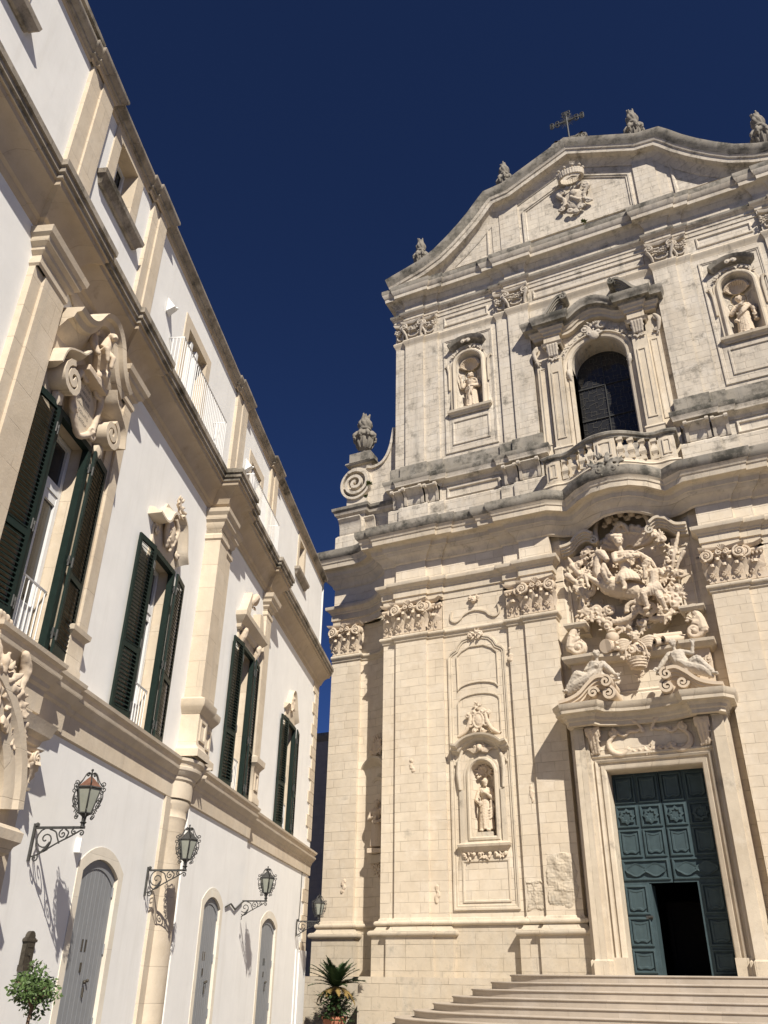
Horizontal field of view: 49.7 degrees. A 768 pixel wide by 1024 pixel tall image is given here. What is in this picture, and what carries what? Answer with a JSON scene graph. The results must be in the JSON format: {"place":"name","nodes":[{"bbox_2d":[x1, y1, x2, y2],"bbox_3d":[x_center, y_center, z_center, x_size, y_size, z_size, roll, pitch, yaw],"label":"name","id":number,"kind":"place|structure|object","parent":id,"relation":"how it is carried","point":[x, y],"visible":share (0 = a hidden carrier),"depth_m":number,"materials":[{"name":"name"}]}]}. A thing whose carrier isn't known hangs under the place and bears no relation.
{"place":"outdoors","nodes":[
{"label":"outdoors","id":0,"kind":"place"},
{"bbox_2d":[0,0,333,1023],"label":"palace","id":1,"kind":"structure","parent":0,"point":[166,670],"depth_m":16.07,"materials":[{"name":"white paint"}]},
{"bbox_2d":[8,0,41,32],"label":"attic window","id":2,"kind":"structure","parent":1,"relation":"in","point":[23,10],"depth_m":13.10,"materials":[{"name":"stone"}]},
{"bbox_2d":[17,931,37,970],"bbox_3d":[-5.143,6.349,12.004,0.091,0.510,0.320,-3,-30,6],"label":"bollard","id":3,"kind":"object","parent":1,"relation":"attached to","point":[29,940],"visible":0.98,"depth_m":11.94,"materials":[{"name":"brown stone"}]},
{"bbox_2d":[0,385,106,661],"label":"shuttered window","id":4,"kind":"structure","parent":1,"relation":"in","point":[41,558],"depth_m":13.35,"materials":[{"name":"wood"}]},
{"bbox_2d":[26,769,105,860],"bbox_3d":[-4.714,4.522,12.415,1.028,1.319,0.466,-3,-30,6],"label":"wall lantern","id":5,"kind":"object","parent":1,"relation":"attached to","point":[89,790],"depth_m":12.36,"materials":[{"name":"metal"}]},
{"bbox_2d":[74,837,84,852],"bbox_3d":[-5.001,5.471,13.607,0.100,0.230,0.110,-3,-30,6],"label":"junction box","id":6,"kind":"object","parent":1,"relation":"attached to","point":[79,844],"visible":1,"depth_m":13.57,"materials":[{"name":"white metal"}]},
{"bbox_2d":[49,847,122,1023],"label":"door","id":7,"kind":"structure","parent":1,"relation":"in","point":[89,935],"depth_m":14.00,"materials":[{"name":"wood"}]},
{"bbox_2d":[76,330,117,395],"bbox_3d":[-4.974,-2.746,14.748,0.495,1.148,0.755,-3,-30,6],"label":"horse carving","id":8,"kind":"object","parent":1,"relation":"on","point":[98,373],"visible":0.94,"depth_m":14.61,"materials":[{"name":"stone"}]},
{"bbox_2d":[97,125,144,249],"bbox_3d":[-5.394,-6.662,16.871,0.600,2.020,1.910,-3,-30,6],"label":"attic window","id":9,"kind":"structure","parent":1,"relation":"in","point":[121,182],"depth_m":16.89,"materials":[{"name":"stone"}]},
{"bbox_2d":[109,532,184,741],"bbox_3d":[-4.935,2.648,16.898,0.607,3.900,2.638,-3,-30,6],"label":"shuttered window","id":10,"kind":"structure","parent":1,"relation":"in","point":[145,664],"depth_m":16.97,"materials":[{"name":"wood"}]},
{"bbox_2d":[143,825,200,895],"bbox_3d":[-4.153,6.868,16.379,1.028,1.319,0.466,-3,-30,6],"label":"wall lantern","id":11,"kind":"object","parent":1,"relation":"attached to","point":[187,843],"depth_m":16.32,"materials":[{"name":"metal"}]},
{"bbox_2d":[166,297,178,315],"bbox_3d":[-4.817,-4.705,18.998,0.240,0.403,0.202,-3,-30,6],"label":"floodlight","id":12,"kind":"object","parent":1,"relation":"attached to","point":[171,308],"visible":1,"depth_m":18.93,"materials":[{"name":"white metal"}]},
{"bbox_2d":[177,312,210,418],"bbox_3d":[-4.908,-3.217,20.453,0.430,2.730,1.910,-3,-30,6],"label":"attic window","id":13,"kind":"structure","parent":1,"relation":"in","point":[194,341],"depth_m":20.85,"materials":[{"name":"stone"}]},
{"bbox_2d":[188,888,222,1023],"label":"door","id":14,"kind":"structure","parent":1,"relation":"in","point":[208,940],"depth_m":19.12,"materials":[{"name":"wood"}]},
{"bbox_2d":[219,635,259,798],"bbox_3d":[-4.029,5.610,22.306,0.607,4.100,2.638,-3,-30,6],"label":"shuttered window","id":15,"kind":"structure","parent":1,"relation":"in","point":[238,739],"depth_m":22.34,"materials":[{"name":"wood"}]},
{"bbox_2d":[245,459,253,472],"bbox_3d":[-4.000,-1.393,24.822,0.240,0.403,0.202,-3,-30,6],"label":"floodlight","id":16,"kind":"object","parent":1,"relation":"attached to","point":[248,466],"visible":1,"depth_m":24.75,"materials":[{"name":"white metal"}]},
{"bbox_2d":[247,449,263,510],"bbox_3d":[-4.203,-0.337,25.467,0.430,2.680,1.660,-3,-30,6],"label":"attic window","id":17,"kind":"structure","parent":1,"relation":"in","point":[256,470],"depth_m":26.02,"materials":[{"name":"stone"}]},
{"bbox_2d":[241,866,276,918],"bbox_3d":[-3.364,10.102,21.985,1.028,1.319,0.466,-3,-30,6],"label":"wall lantern","id":18,"kind":"object","parent":1,"relation":"attached to","point":[267,879],"depth_m":21.95,"materials":[{"name":"metal"}]},
{"bbox_2d":[252,911,277,1023],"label":"door","id":19,"kind":"structure","parent":1,"relation":"in","point":[262,1011],"depth_m":24.44,"materials":[{"name":"wood"}]},
{"bbox_2d":[273,713,299,834],"bbox_3d":[-3.415,8.858,27.698,0.607,3.780,2.678,-3,-30,6],"label":"shuttered window","id":20,"kind":"structure","parent":1,"relation":"in","point":[290,738],"depth_m":27.68,"materials":[{"name":"wood"}]},
{"bbox_2d":[294,531,309,590],"bbox_3d":[-3.290,1.854,31.857,0.600,1.930,1.880,-3,-30,6],"label":"attic window","id":21,"kind":"structure","parent":1,"relation":"in","point":[299,568],"depth_m":31.80,"materials":[{"name":"stone"}]},
{"bbox_2d":[296,894,326,936],"bbox_3d":[-2.459,13.701,28.191,1.028,1.319,0.466,-3,-30,6],"label":"wall lantern","id":22,"kind":"object","parent":1,"relation":"attached to","point":[318,904],"depth_m":28.14,"materials":[{"name":"metal"}]},
{"bbox_2d":[87,0,767,732],"label":"sky","id":23,"kind":"structure","parent":0,"point":[303,152],"materials":[{"name":"blue"}]},
{"label":"piazza ground","id":24,"kind":"structure","parent":0,"visible":0},
{"bbox_2d":[4,959,62,1023],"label":"citrus tree","id":25,"kind":"object","parent":24,"relation":"on","point":[32,991],"visible":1,"depth_m":10.21,"materials":[{"name":"green plant"}]},
{"bbox_2d":[305,732,328,976],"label":"alley house","id":26,"kind":"structure","parent":24,"relation":"on","point":[318,829],"depth_m":47.85,"materials":[{"name":"paint"}]},
{"bbox_2d":[308,955,366,1023],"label":"potted cycad","id":27,"kind":"object","parent":24,"relation":"on","point":[334,975],"visible":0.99,"depth_m":28.57,"materials":[{"name":"plant"}]},
{"bbox_2d":[303,126,767,1023],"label":"church","id":28,"kind":"structure","parent":24,"relation":"on","point":[611,356],"depth_m":33.04,"materials":[{"name":"stone"}]},
{"bbox_2d":[352,413,376,451],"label":"flaming urn","id":29,"kind":"object","parent":28,"relation":"on","point":[364,437],"visible":1,"depth_m":42.62,"materials":[{"name":"stone"}]},
{"bbox_2d":[412,238,427,262],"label":"flaming urn","id":30,"kind":"object","parent":28,"relation":"on","point":[421,252],"visible":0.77,"depth_m":46.54,"materials":[{"name":"stone"}]},
{"bbox_2d":[458,370,480,406],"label":"statue","id":31,"kind":"object","parent":28,"relation":"on","point":[471,382],"visible":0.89,"depth_m":40.82,"materials":[{"name":"stone"}]},
{"bbox_2d":[475,778,495,836],"bbox_3d":[3.742,10.873,30.556,0.804,2.101,0.563,-13,-32,23],"label":"statue","id":32,"kind":"object","parent":28,"relation":"on","point":[486,804],"visible":1,"depth_m":30.37,"materials":[{"name":"stone"}]},
{"bbox_2d":[496,161,511,184],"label":"flaming urn","id":33,"kind":"object","parent":28,"relation":"on","point":[504,173],"visible":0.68,"depth_m":46.43,"materials":[{"name":"stone"}]},
{"bbox_2d":[550,110,587,144],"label":"iron cross","id":34,"kind":"object","parent":28,"relation":"on","point":[567,119],"visible":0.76,"depth_m":46.53,"materials":[{"name":"metal"}]},
{"bbox_2d":[562,650,619,694],"bbox_3d":[7.387,5.724,29.619,2.068,1.593,0.727,-13,-32,23],"label":"statue","id":35,"kind":"object","parent":28,"relation":"on","point":[578,680],"visible":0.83,"depth_m":29.39,"materials":[{"name":"stone"}]},
{"bbox_2d":[519,277,682,482],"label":"window","id":36,"kind":"structure","parent":28,"relation":"in","point":[633,392],"depth_m":37.85,"materials":[{"name":"stone"}]},
{"bbox_2d":[599,629,619,652],"bbox_3d":[8.463,4.795,30.741,0.762,1.014,0.661,21,-35,-32],"label":"trophy","id":37,"kind":"object","parent":28,"relation":"on","point":[608,643],"visible":0.98,"depth_m":30.53,"materials":[{"name":"stone"}]},
{"bbox_2d":[583,533,671,614],"bbox_3d":[9.354,2.369,31.758,3.315,3.717,1.256,-13,-32,23],"label":"relief group","id":38,"kind":"object","parent":28,"relation":"attached to","point":[621,585],"visible":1,"depth_m":31.48,"materials":[{"name":"stone"}]},
{"bbox_2d":[623,109,644,133],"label":"flaming urn","id":39,"kind":"object","parent":28,"relation":"on","point":[634,124],"visible":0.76,"depth_m":43.63,"materials":[{"name":"stone"}]},
{"bbox_2d":[616,630,659,680],"bbox_3d":[9.155,5.188,29.957,1.776,1.909,0.674,-13,-32,23],"label":"cherub","id":40,"kind":"object","parent":28,"relation":"on","point":[638,662],"visible":0.99,"depth_m":29.94,"materials":[{"name":"stone"}]},
{"bbox_2d":[653,631,687,646],"bbox_3d":[10.306,4.559,29.914,1.250,0.626,0.645,-2,-30,5],"label":"trophy","id":41,"kind":"object","parent":28,"relation":"on","point":[663,640],"visible":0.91,"depth_m":29.78,"materials":[{"name":"stone"}]},
{"bbox_2d":[611,768,737,975],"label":"door","id":42,"kind":"structure","parent":28,"relation":"in","point":[679,924],"depth_m":27.53,"materials":[{"name":"teal paint"}]},
{"bbox_2d":[653,639,718,677],"bbox_3d":[10.261,5.073,28.396,2.070,1.602,0.725,-13,-32,23],"label":"statue","id":43,"kind":"object","parent":28,"relation":"on","point":[697,665],"visible":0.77,"depth_m":28.13,"materials":[{"name":"stone"}]},
{"bbox_2d":[729,294,759,332],"bbox_3d":[15.684,-8.626,36.145,1.147,2.494,0.655,-13,-32,23],"label":"statue","id":44,"kind":"object","parent":28,"relation":"on","point":[743,320],"visible":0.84,"depth_m":35.94,"materials":[{"name":"stone"}]},
{"bbox_2d":[749,110,767,142],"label":"flaming urn","id":45,"kind":"object","parent":28,"relation":"on","point":[759,131],"visible":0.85,"depth_m":39.75,"materials":[{"name":"stone"}]},
{"bbox_2d":[375,974,767,1023],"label":"staircase","id":46,"kind":"structure","parent":24,"relation":"on","point":[576,999],"depth_m":22.36,"materials":[{"name":"stone"}]}
]}

